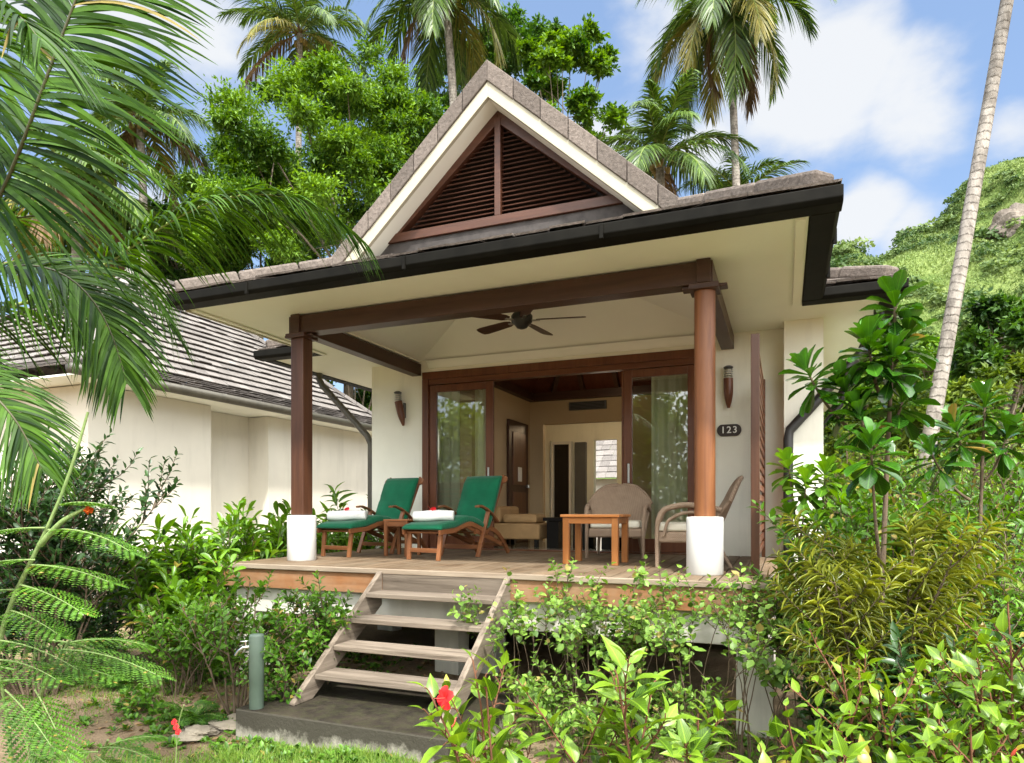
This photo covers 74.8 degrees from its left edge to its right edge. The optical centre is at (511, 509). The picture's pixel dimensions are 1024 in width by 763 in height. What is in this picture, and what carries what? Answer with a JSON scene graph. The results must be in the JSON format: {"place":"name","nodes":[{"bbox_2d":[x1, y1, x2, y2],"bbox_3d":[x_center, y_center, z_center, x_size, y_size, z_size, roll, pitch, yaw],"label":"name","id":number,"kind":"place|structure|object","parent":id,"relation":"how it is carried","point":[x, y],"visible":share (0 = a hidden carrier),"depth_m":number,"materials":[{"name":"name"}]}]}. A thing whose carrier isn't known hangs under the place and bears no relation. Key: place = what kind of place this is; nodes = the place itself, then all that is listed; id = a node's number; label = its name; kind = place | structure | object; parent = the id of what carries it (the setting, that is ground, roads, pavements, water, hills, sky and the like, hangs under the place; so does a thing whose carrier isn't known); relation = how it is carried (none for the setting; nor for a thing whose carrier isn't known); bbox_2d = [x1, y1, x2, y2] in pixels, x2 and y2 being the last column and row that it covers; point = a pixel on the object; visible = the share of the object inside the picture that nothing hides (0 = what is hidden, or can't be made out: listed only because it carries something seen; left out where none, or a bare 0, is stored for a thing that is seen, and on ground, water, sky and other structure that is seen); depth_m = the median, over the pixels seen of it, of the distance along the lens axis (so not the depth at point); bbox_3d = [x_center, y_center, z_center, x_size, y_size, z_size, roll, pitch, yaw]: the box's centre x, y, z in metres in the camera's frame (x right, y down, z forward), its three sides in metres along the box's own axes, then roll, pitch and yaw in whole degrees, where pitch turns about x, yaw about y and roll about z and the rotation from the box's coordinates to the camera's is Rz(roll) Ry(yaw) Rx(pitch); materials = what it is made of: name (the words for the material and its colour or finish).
{"place":"outdoors","nodes":[
{"label":"outdoors","id":0,"kind":"place"},
{"bbox_2d":[0,622,825,762],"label":"grass","id":1,"kind":"structure","parent":0,"point":[371,756],"depth_m":4.68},
{"bbox_2d":[0,579,1023,762],"bbox_3d":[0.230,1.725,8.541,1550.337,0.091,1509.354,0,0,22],"label":"ground","id":2,"kind":"structure","parent":0,"point":[717,663],"depth_m":6.54,"materials":[{"name":"soil"}]},
{"bbox_2d":[0,570,84,687],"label":"dark bush","id":3,"kind":"object","parent":2,"relation":"on","point":[12,635],"visible":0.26,"depth_m":6.58,"materials":[{"name":"green plant"}]},
{"bbox_2d":[0,412,147,651],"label":"feathery plant","id":4,"kind":"object","parent":2,"relation":"on","point":[47,535],"visible":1,"depth_m":1.96,"materials":[{"name":"green plant"}]},
{"bbox_2d":[5,570,155,665],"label":"dark bush","id":5,"kind":"object","parent":2,"relation":"on","point":[101,624],"visible":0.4,"depth_m":7.23,"materials":[{"name":"green plant"}]},
{"bbox_2d":[0,637,175,762],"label":"feathery plant","id":6,"kind":"object","parent":2,"relation":"on","point":[34,723],"visible":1,"depth_m":1.98,"materials":[{"name":"plant"}]},
{"bbox_2d":[0,426,182,700],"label":"dark bush","id":7,"kind":"object","parent":2,"relation":"on","point":[57,549],"visible":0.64,"depth_m":6.13,"materials":[{"name":"green plant"}]},
{"bbox_2d":[0,109,185,288],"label":"coconut palm","id":8,"kind":"object","parent":2,"relation":"on","point":[142,206],"visible":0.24,"depth_m":19.02,"materials":[{"name":"green plant"}]},
{"bbox_2d":[24,734,168,762],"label":"feathery plant","id":9,"kind":"object","parent":2,"relation":"on","point":[153,758],"visible":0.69,"depth_m":2.31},
{"bbox_2d":[1,161,192,299],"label":"broadleaf tree","id":10,"kind":"object","parent":2,"relation":"on","point":[168,275],"visible":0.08,"depth_m":25.75,"materials":[{"name":"green plant"}]},
{"bbox_2d":[49,59,216,271],"bbox_3d":[-13.134,-6.877,23.951,5.771,17.380,5.747,0,0,22],"label":"coconut palm","id":11,"kind":"object","parent":2,"relation":"on","point":[136,143],"visible":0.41,"depth_m":23.99,"materials":[{"name":"green plant"}]},
{"bbox_2d":[110,683,165,715],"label":"ground plant","id":12,"kind":"object","parent":2,"relation":"on","point":[144,694],"visible":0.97,"depth_m":5.66,"materials":[{"name":"green plant"}]},
{"bbox_2d":[82,513,235,670],"bbox_3d":[-3.770,0.897,7.288,1.695,1.734,1.498,0,0,39],"label":"border plant","id":13,"kind":"object","parent":2,"relation":"on","point":[142,579],"visible":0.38,"depth_m":7.12,"materials":[{"name":"green plant"}]},
{"bbox_2d":[126,589,232,695],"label":"leaved bush","id":14,"kind":"object","parent":2,"relation":"on","point":[176,644],"visible":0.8,"depth_m":6.15,"materials":[{"name":"green plant"}]},
{"bbox_2d":[115,550,245,687],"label":"border plant","id":15,"kind":"object","parent":2,"relation":"on","point":[185,596],"visible":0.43,"depth_m":6.58,"materials":[{"name":"green plant"}]},
{"bbox_2d":[0,268,371,615],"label":"bungalow","id":16,"kind":"object","parent":2,"relation":"on","point":[221,421],"visible":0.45,"depth_m":13.79,"materials":[{"name":"paint"}]},
{"bbox_2d":[155,700,228,731],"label":"fern clump","id":17,"kind":"object","parent":2,"relation":"on","point":[187,717],"visible":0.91,"depth_m":5.43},
{"bbox_2d":[0,0,383,513],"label":"coconut palm","id":18,"kind":"object","parent":2,"relation":"on","point":[115,358],"visible":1,"depth_m":3.07,"materials":[{"name":"green plant"}]},
{"bbox_2d":[172,724,220,742],"bbox_3d":[-2.455,1.722,5.182,0.341,0.097,0.349,0,0,22],"label":"stepping stone","id":19,"kind":"object","parent":2,"relation":"on","point":[195,733],"visible":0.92,"depth_m":5.12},
{"bbox_2d":[150,497,286,649],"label":"border plant","id":20,"kind":"object","parent":2,"relation":"on","point":[246,550],"visible":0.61,"depth_m":7.45,"materials":[{"name":"green plant"}]},
{"bbox_2d":[167,563,327,715],"bbox_3d":[-2.267,1.118,5.731,1.224,1.294,1.022,0,0,8],"label":"leaved bush","id":21,"kind":"object","parent":2,"relation":"on","point":[221,643],"visible":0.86,"depth_m":5.63,"materials":[{"name":"green plant"}]},
{"bbox_2d":[234,633,263,709],"bbox_3d":[-2.020,1.351,5.139,0.225,0.798,0.110,0,0,-11],"label":"standpipe","id":22,"kind":"object","parent":2,"relation":"on","point":[255,646],"visible":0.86,"depth_m":5.11,"materials":[{"name":"metal"}]},
{"bbox_2d":[162,134,337,339],"bbox_3d":[-9.506,-6.111,24.968,6.634,15.832,6.370,0,0,22],"label":"broadleaf tree","id":23,"kind":"object","parent":2,"relation":"on","point":[265,168],"visible":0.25,"depth_m":23.66,"materials":[{"name":"green plant"}]},
{"bbox_2d":[212,499,321,626],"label":"border plant","id":24,"kind":"object","parent":2,"relation":"on","point":[281,528],"visible":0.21,"depth_m":8.43,"materials":[{"name":"green plant"}]},
{"bbox_2d":[235,611,343,703],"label":"leaved bush","id":25,"kind":"object","parent":2,"relation":"on","point":[305,661],"visible":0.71,"depth_m":5.45,"materials":[{"name":"green plant"}]},
{"bbox_2d":[213,0,373,159],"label":"coconut palm","id":26,"kind":"object","parent":2,"relation":"on","point":[281,22],"visible":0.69,"depth_m":32.94,"materials":[{"name":"green plant"}]},
{"bbox_2d":[240,570,362,685],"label":"leaved bush","id":27,"kind":"object","parent":2,"relation":"on","point":[323,613],"visible":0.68,"depth_m":5.78,"materials":[{"name":"green plant"}]},
{"bbox_2d":[186,28,449,399],"bbox_3d":[-6.083,-7.620,24.091,9.510,18.868,10.230,0,0,22],"label":"broadleaf tree","id":28,"kind":"object","parent":2,"relation":"on","point":[344,159],"visible":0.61,"depth_m":21.17,"materials":[{"name":"green plant"}]},
{"bbox_2d":[260,482,401,631],"bbox_3d":[-2.603,0.683,9.431,1.752,2.162,2.045,0,0,22],"label":"border plant","id":29,"kind":"object","parent":2,"relation":"on","point":[331,538],"visible":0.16,"depth_m":9.50,"materials":[{"name":"green plant"}]},
{"bbox_2d":[236,681,513,762],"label":"step slab","id":30,"kind":"structure","parent":2,"relation":"on","point":[338,713],"depth_m":4.98,"materials":[{"name":"concrete"}]},
{"bbox_2d":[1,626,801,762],"bbox_3d":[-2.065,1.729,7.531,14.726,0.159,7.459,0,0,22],"label":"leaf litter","id":31,"kind":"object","parent":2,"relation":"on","point":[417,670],"visible":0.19,"depth_m":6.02,"materials":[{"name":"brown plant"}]},
{"bbox_2d":[12,605,840,762],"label":"ground weeds","id":32,"kind":"object","parent":2,"relation":"on","point":[148,720],"visible":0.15,"depth_m":5.24,"materials":[{"name":"green plant"}]},
{"bbox_2d":[345,0,529,127],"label":"coconut palm","id":33,"kind":"object","parent":2,"relation":"on","point":[444,23],"visible":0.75,"depth_m":25.97,"materials":[{"name":"green plant"}]},
{"bbox_2d":[416,1,570,128],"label":"broadleaf tree","id":34,"kind":"object","parent":2,"relation":"on","point":[535,29],"visible":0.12,"depth_m":28.37,"materials":[{"name":"green plant"}]},
{"bbox_2d":[411,639,632,762],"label":"hibiscus bush","id":35,"kind":"object","parent":2,"relation":"on","point":[453,732],"visible":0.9,"depth_m":2.49,"materials":[{"name":"green plant"}]},
{"bbox_2d":[447,567,607,717],"bbox_3d":[0.093,1.117,5.549,1.264,1.312,0.904,0,0,-34],"label":"scrambling vine","id":36,"kind":"object","parent":2,"relation":"on","point":[504,620],"visible":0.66,"depth_m":5.44,"materials":[{"name":"green plant"}]},
{"bbox_2d":[492,653,577,742],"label":"undergrowth plant","id":37,"kind":"object","parent":2,"relation":"on","point":[534,691],"visible":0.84,"depth_m":4.89,"materials":[{"name":"green plant"}]},
{"bbox_2d":[165,60,908,738],"bbox_3d":[1.128,-1.446,10.589,8.125,6.453,12.129,0,0,22],"label":"bungalow","id":38,"kind":"object","parent":2,"relation":"on","point":[505,194],"visible":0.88,"depth_m":7.14,"materials":[{"name":"paint"}]},
{"bbox_2d":[316,477,426,557],"bbox_3d":[-1.752,0.058,8.641,0.649,1.015,1.584,0,0,28],"label":"sun lounger","id":39,"kind":"object","parent":38,"relation":"on","point":[397,498],"visible":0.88,"depth_m":8.80,"materials":[{"name":"green fabric"}]},
{"bbox_2d":[383,519,420,556],"bbox_3d":[-1.349,0.337,8.267,0.340,0.447,0.345,0,0,22],"label":"side table","id":40,"kind":"object","parent":38,"relation":"on","point":[398,523],"visible":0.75,"depth_m":8.16,"materials":[{"name":"brown wood"}]},
{"bbox_2d":[402,475,509,560],"bbox_3d":[-0.627,0.058,8.107,0.649,1.015,1.584,0,0,29],"label":"sun lounger","id":41,"kind":"object","parent":38,"relation":"on","point":[477,505],"visible":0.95,"depth_m":8.27,"materials":[{"name":"green fabric"}]},
{"bbox_2d":[412,510,454,521],"bbox_3d":[-0.895,0.067,7.668,0.463,0.137,0.190,0,0,1],"label":"towel","id":42,"kind":"object","parent":41,"relation":"on","point":[434,515],"visible":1,"depth_m":7.58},
{"bbox_2d":[429,381,493,548],"bbox_3d":[-0.730,-0.637,9.600,1.015,2.357,0.070,0,0,22],"label":"sliding door","id":43,"kind":"structure","parent":38,"relation":"in","point":[434,390],"depth_m":9.67,"materials":[{"name":"brown wood"}]},
{"bbox_2d":[439,389,485,535],"bbox_3d":[-0.727,-0.645,9.879,0.780,2.350,0.069,0,0,22],"label":"curtain","id":44,"kind":"object","parent":38,"relation":"hanging from","point":[449,449],"visible":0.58,"depth_m":9.94,"materials":[{"name":"beige fabric"}]},
{"bbox_2d":[507,419,529,543],"bbox_3d":[0.122,-0.465,11.326,0.095,2.050,0.880,0,0,22],"label":"interior door","id":45,"kind":"structure","parent":38,"relation":"in","point":[517,432],"depth_m":11.24,"materials":[{"name":"brown wood"}]},
{"bbox_2d":[494,506,546,547],"bbox_3d":[0.193,0.250,10.444,0.800,0.620,0.840,0,0,22],"label":"sofa","id":46,"kind":"object","parent":38,"relation":"on","point":[513,524],"visible":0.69,"depth_m":10.07,"materials":[{"name":"beige fabric"}]},
{"bbox_2d":[474,310,585,334],"bbox_3d":[0.148,-2.410,7.807,1.419,0.620,1.400,0,0,22],"label":"ceiling fan","id":47,"kind":"object","parent":38,"relation":"hanging from","point":[521,320],"visible":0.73,"depth_m":7.72,"materials":[{"name":"black paint"}]},
{"bbox_2d":[554,444,568,516],"bbox_3d":[1.127,-0.559,15.059,0.360,1.818,0.035,0,0,22],"label":"hall door","id":48,"kind":"structure","parent":38,"relation":"in","point":[561,452],"depth_m":15.05,"materials":[{"name":"black paint"}]},
{"bbox_2d":[543,517,620,549],"bbox_3d":[1.091,0.335,9.918,1.100,0.450,0.700,0,0,22],"label":"table","id":49,"kind":"object","parent":38,"relation":"on","point":[554,532],"visible":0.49,"depth_m":9.77,"materials":[{"name":"black paint"}]},
{"bbox_2d":[560,514,630,565],"bbox_3d":[0.887,0.302,7.064,0.620,0.515,0.548,0,0,22],"label":"coffee table","id":50,"kind":"object","parent":38,"relation":"on","point":[613,520],"visible":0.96,"depth_m":6.92,"materials":[{"name":"orange wood"}]},
{"bbox_2d":[584,483,652,558],"bbox_3d":[1.287,0.113,8.151,0.819,0.909,0.852,0,0,14],"label":"wicker armchair","id":51,"kind":"object","parent":38,"relation":"on","point":[635,501],"visible":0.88,"depth_m":8.37,"materials":[{"name":"beige wicker"}]},
{"bbox_2d":[622,365,693,552],"bbox_3d":[1.873,-0.637,8.548,0.950,2.357,0.080,0,0,22],"label":"sliding door","id":52,"kind":"structure","parent":38,"relation":"in","point":[627,375],"depth_m":8.58,"materials":[{"name":"brown wood"}]},
{"bbox_2d":[651,374,687,538],"bbox_3d":[2.191,-0.645,8.694,0.760,2.350,0.069,0,0,22],"label":"curtain","id":53,"kind":"object","parent":38,"relation":"hanging from","point":[669,440],"visible":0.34,"depth_m":8.75,"materials":[{"name":"beige fabric"}]},
{"bbox_2d":[655,476,743,567],"bbox_3d":[1.893,0.113,6.780,0.852,0.909,0.819,0,0,14],"label":"wicker armchair","id":54,"kind":"object","parent":38,"relation":"on","point":[667,531],"visible":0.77,"depth_m":6.53,"materials":[{"name":"beige wicker"}]},
{"bbox_2d":[751,333,764,575],"bbox_3d":[2.544,-0.500,6.871,0.070,2.119,2.547,0,0,22],"label":"privacy screen","id":55,"kind":"object","parent":38,"relation":"on","point":[757,427],"visible":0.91,"depth_m":5.70,"materials":[{"name":"brown wood"}]},
{"bbox_2d":[447,739,641,762],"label":"hibiscus bush","id":56,"kind":"object","parent":2,"relation":"on","point":[512,756],"visible":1,"depth_m":2.32,"materials":[{"name":"green plant"}]},
{"bbox_2d":[515,11,630,140],"bbox_3d":[1.821,-8.227,25.046,5.256,20.060,3.805,0,0,22],"label":"broadleaf tree","id":57,"kind":"object","parent":2,"relation":"on","point":[568,50],"visible":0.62,"depth_m":24.36,"materials":[{"name":"green plant"}]},
{"bbox_2d":[513,557,655,729],"bbox_3d":[0.467,1.063,5.083,0.848,1.417,1.250,0,0,-16],"label":"scrambling vine","id":58,"kind":"object","parent":2,"relation":"on","point":[557,610],"visible":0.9,"depth_m":5.11,"materials":[{"name":"green plant"}]},
{"bbox_2d":[534,692,643,762],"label":"undergrowth plant","id":59,"kind":"object","parent":2,"relation":"on","point":[564,721],"visible":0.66,"depth_m":4.44,"materials":[{"name":"green plant"}]},
{"bbox_2d":[546,594,653,719],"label":"scrambling vine","id":60,"kind":"object","parent":2,"relation":"on","point":[600,646],"visible":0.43,"depth_m":5.17,"materials":[{"name":"green plant"}]},
{"bbox_2d":[596,440,616,490],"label":"outbuilding","id":61,"kind":"structure","parent":2,"relation":"on","point":[606,462],"depth_m":20.66,"materials":[{"name":"brick"}]},
{"bbox_2d":[571,647,672,751],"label":"undergrowth plant","id":62,"kind":"object","parent":2,"relation":"on","point":[582,682],"visible":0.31,"depth_m":4.88,"materials":[{"name":"green plant"}]},
{"bbox_2d":[580,560,686,741],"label":"scrambling vine","id":63,"kind":"object","parent":2,"relation":"on","point":[620,616],"visible":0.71,"depth_m":5.00,"materials":[{"name":"green plant"}]},
{"bbox_2d":[572,634,700,762],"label":"hibiscus bush","id":64,"kind":"object","parent":2,"relation":"on","point":[641,700],"visible":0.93,"depth_m":2.34,"materials":[{"name":"green plant"}]},
{"bbox_2d":[600,68,760,196],"bbox_3d":[5.302,-6.250,23.074,6.250,16.115,5.835,0,0,-31],"label":"coconut palm","id":65,"kind":"object","parent":2,"relation":"on","point":[654,156],"visible":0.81,"depth_m":22.10,"materials":[{"name":"green plant"}]},
{"bbox_2d":[623,664,746,762],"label":"undergrowth plant","id":66,"kind":"object","parent":2,"relation":"on","point":[706,697],"visible":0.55,"depth_m":4.49,"materials":[{"name":"green plant"}]},
{"bbox_2d":[651,696,749,762],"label":"hibiscus bush","id":67,"kind":"object","parent":2,"relation":"on","point":[690,747],"visible":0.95,"depth_m":2.66,"materials":[{"name":"green plant"}]},
{"bbox_2d":[627,554,789,748],"bbox_3d":[1.333,1.054,4.654,1.050,1.436,0.911,0,0,5],"label":"shrub","id":68,"kind":"object","parent":2,"relation":"on","point":[677,625],"visible":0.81,"depth_m":4.65,"materials":[{"name":"green plant"}]},
{"bbox_2d":[649,562,819,762],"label":"shrub","id":69,"kind":"object","parent":2,"relation":"on","point":[762,608],"visible":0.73,"depth_m":4.53,"materials":[{"name":"green plant"}]},
{"bbox_2d":[635,0,836,186],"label":"coconut palm","id":70,"kind":"object","parent":2,"relation":"on","point":[734,32],"visible":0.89,"depth_m":22.96,"materials":[{"name":"green plant"}]},
{"bbox_2d":[677,152,810,194],"bbox_3d":[9.226,-6.024,26.938,5.470,15.671,5.410,0,0,22],"label":"coconut palm","id":71,"kind":"object","parent":2,"relation":"on","point":[765,164],"visible":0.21,"depth_m":26.34,"materials":[{"name":"green plant"}]},
{"bbox_2d":[727,725,832,762],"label":"hibiscus bush","id":72,"kind":"object","parent":2,"relation":"on","point":[761,746],"visible":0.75,"depth_m":2.66,"materials":[{"name":"green plant"}]},
{"bbox_2d":[719,578,899,762],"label":"scrambling vine","id":73,"kind":"object","parent":2,"relation":"on","point":[775,671],"visible":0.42,"depth_m":4.27,"materials":[{"name":"green plant"}]},
{"bbox_2d":[772,647,873,762],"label":"dark bush","id":74,"kind":"object","parent":2,"relation":"on","point":[822,706],"visible":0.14,"depth_m":4.18,"materials":[{"name":"green plant"}]},
{"bbox_2d":[766,447,891,722],"bbox_3d":[2.400,0.624,5.068,0.852,2.236,0.721,0,0,7],"label":"rosette shrub","id":75,"kind":"object","parent":2,"relation":"on","point":[787,457],"visible":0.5,"depth_m":5.09,"materials":[{"name":"green plant"}]},
{"bbox_2d":[721,463,989,755],"bbox_3d":[2.359,0.705,4.790,1.692,2.116,1.458,0,0,22],"label":"garden bush","id":76,"kind":"object","parent":2,"relation":"on","point":[847,523],"visible":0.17,"depth_m":4.63,"materials":[{"name":"green plant"}]},
{"bbox_2d":[778,269,940,762],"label":"rosette shrub","id":77,"kind":"object","parent":2,"relation":"on","point":[895,343],"visible":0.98,"depth_m":3.89,"materials":[{"name":"green plant"}]},
{"bbox_2d":[759,698,1000,762],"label":"hibiscus bush","id":78,"kind":"object","parent":2,"relation":"on","point":[776,726],"visible":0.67,"depth_m":2.59,"materials":[{"name":"green plant"}]},
{"bbox_2d":[823,418,961,525],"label":"garden bush","id":79,"kind":"object","parent":2,"relation":"on","point":[864,457],"visible":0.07,"depth_m":9.65,"materials":[{"name":"green plant"}]},
{"bbox_2d":[762,502,1023,761],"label":"narrow leaved shrub","id":80,"kind":"object","parent":2,"relation":"on","point":[924,595],"visible":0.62,"depth_m":3.55,"materials":[{"name":"green plant"}]},
{"bbox_2d":[823,393,971,491],"bbox_3d":[8.814,-0.590,16.942,5.171,4.818,3.489,0,0,0],"label":"broadleaf tree","id":81,"kind":"object","parent":2,"relation":"on","point":[829,449],"visible":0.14,"depth_m":16.14,"materials":[{"name":"green plant"}]},
{"bbox_2d":[843,333,957,416],"bbox_3d":[15.859,-2.684,27.085,7.085,9.008,5.558,0,0,22],"label":"broadleaf tree","id":82,"kind":"object","parent":2,"relation":"on","point":[928,371],"visible":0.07,"depth_m":25.93,"materials":[{"name":"green plant"}]},
{"bbox_2d":[781,527,1023,711],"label":"garden bush","id":83,"kind":"object","parent":2,"relation":"on","point":[1000,601],"visible":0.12,"depth_m":3.84,"materials":[{"name":"green plant"}]},
{"bbox_2d":[782,620,1023,762],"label":"hibiscus bush","id":84,"kind":"object","parent":2,"relation":"on","point":[929,738],"visible":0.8,"depth_m":2.57,"materials":[{"name":"green plant"}]},
{"bbox_2d":[812,462,1023,640],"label":"garden bush","id":85,"kind":"object","parent":2,"relation":"on","point":[993,510],"visible":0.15,"depth_m":4.99,"materials":[{"name":"green plant"}]},
{"bbox_2d":[825,584,1023,760],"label":"garden bush","id":86,"kind":"object","parent":2,"relation":"on","point":[980,650],"visible":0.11,"depth_m":3.45,"materials":[{"name":"green plant"}]},
{"bbox_2d":[828,621,1023,759],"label":"dark bush","id":87,"kind":"object","parent":2,"relation":"on","point":[899,660],"visible":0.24,"depth_m":3.24,"materials":[{"name":"green plant"}]},
{"bbox_2d":[850,517,1023,752],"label":"garden bush","id":88,"kind":"object","parent":2,"relation":"on","point":[1020,586],"visible":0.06,"depth_m":4.09,"materials":[{"name":"green plant"}]},
{"bbox_2d":[874,349,1023,573],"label":"broadleaf tree","id":89,"kind":"object","parent":2,"relation":"on","point":[1013,370],"visible":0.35,"depth_m":10.92,"materials":[{"name":"green plant"}]},
{"bbox_2d":[877,404,1023,572],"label":"garden bush","id":90,"kind":"object","parent":2,"relation":"on","point":[915,476],"visible":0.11,"depth_m":8.23,"materials":[{"name":"green plant"}]},
{"bbox_2d":[896,438,1023,646],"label":"garden bush","id":91,"kind":"object","parent":2,"relation":"on","point":[991,480],"visible":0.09,"depth_m":7.23,"materials":[{"name":"green plant"}]},
{"bbox_2d":[910,0,1013,504],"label":"coconut palm","id":92,"kind":"object","parent":2,"relation":"on","point":[938,389],"visible":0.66,"depth_m":9.28,"materials":[{"name":"grey plant"}]},
{"bbox_2d":[902,375,1023,586],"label":"rosette shrub","id":93,"kind":"object","parent":2,"relation":"on","point":[1006,463],"visible":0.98,"depth_m":4.63,"materials":[{"name":"green plant"}]},
{"bbox_2d":[912,595,1023,762],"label":"hibiscus bush","id":94,"kind":"object","parent":2,"relation":"on","point":[973,690],"visible":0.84,"depth_m":2.46,"materials":[{"name":"green plant"}]},
{"bbox_2d":[912,471,1023,712],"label":"garden bush","id":95,"kind":"object","parent":2,"relation":"on","point":[997,502],"visible":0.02,"depth_m":5.75,"materials":[{"name":"green plant"}]},
{"bbox_2d":[945,435,1023,581],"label":"garden bush","id":96,"kind":"object","parent":2,"relation":"on","point":[995,477],"visible":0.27,"depth_m":6.70,"materials":[{"name":"green plant"}]},
{"bbox_2d":[947,549,1023,714],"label":"garden bush","id":97,"kind":"object","parent":2,"relation":"on","point":[996,580],"visible":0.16,"depth_m":3.93,"materials":[{"name":"green plant"}]},
{"bbox_2d":[948,289,1023,585],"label":"broadleaf tree","id":98,"kind":"object","parent":2,"relation":"on","point":[988,338],"visible":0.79,"depth_m":14.70,"materials":[{"name":"green plant"}]},
{"bbox_2d":[0,0,1023,391],"label":"sky","id":99,"kind":"structure","parent":0,"point":[886,100],"materials":[{"name":"blue"}]},
{"bbox_2d":[596,161,1023,519],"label":"hill","id":100,"kind":"structure","parent":0,"point":[1016,240],"depth_m":153.12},
{"bbox_2d":[823,157,1023,510],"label":"hill forest","id":101,"kind":"object","parent":100,"relation":"on","point":[1010,255],"visible":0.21,"depth_m":158.06,"materials":[{"name":"green plant"}]},
{"bbox_2d":[984,202,1023,238],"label":"cliff rock","id":102,"kind":"object","parent":100,"relation":"on","point":[1003,216],"visible":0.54,"depth_m":154.94,"materials":[{"name":"stone"}]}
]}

